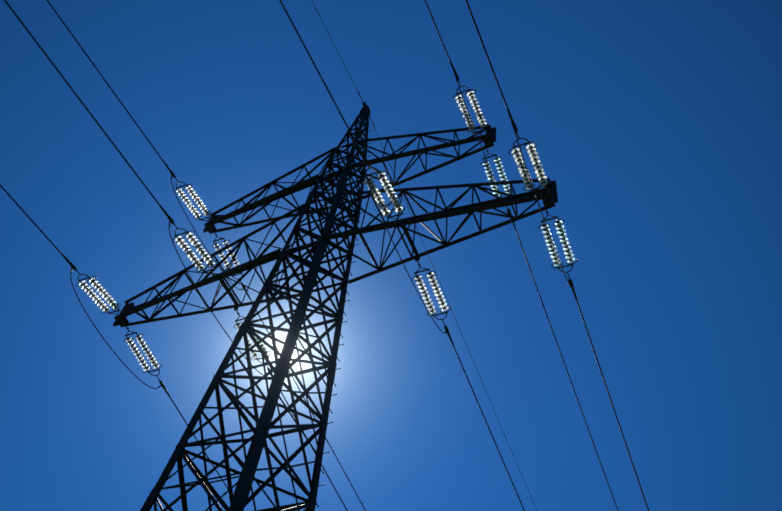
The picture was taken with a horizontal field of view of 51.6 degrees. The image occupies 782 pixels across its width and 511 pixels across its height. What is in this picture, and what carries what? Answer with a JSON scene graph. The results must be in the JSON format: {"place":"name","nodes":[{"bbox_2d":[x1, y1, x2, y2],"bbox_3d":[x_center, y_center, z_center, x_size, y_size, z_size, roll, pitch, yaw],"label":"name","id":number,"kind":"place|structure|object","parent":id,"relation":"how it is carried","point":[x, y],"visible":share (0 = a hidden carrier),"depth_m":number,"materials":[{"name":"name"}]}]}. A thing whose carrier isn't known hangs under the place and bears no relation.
{"place":"outdoors","nodes":[
{"label":"outdoors","id":0,"kind":"place"},
{"bbox_2d":[0,0,781,510],"label":"sky","id":1,"kind":"structure","parent":0,"point":[656,124],"materials":[{"name":"blue"}]},
{"label":"ground","id":2,"kind":"structure","parent":0,"visible":0},
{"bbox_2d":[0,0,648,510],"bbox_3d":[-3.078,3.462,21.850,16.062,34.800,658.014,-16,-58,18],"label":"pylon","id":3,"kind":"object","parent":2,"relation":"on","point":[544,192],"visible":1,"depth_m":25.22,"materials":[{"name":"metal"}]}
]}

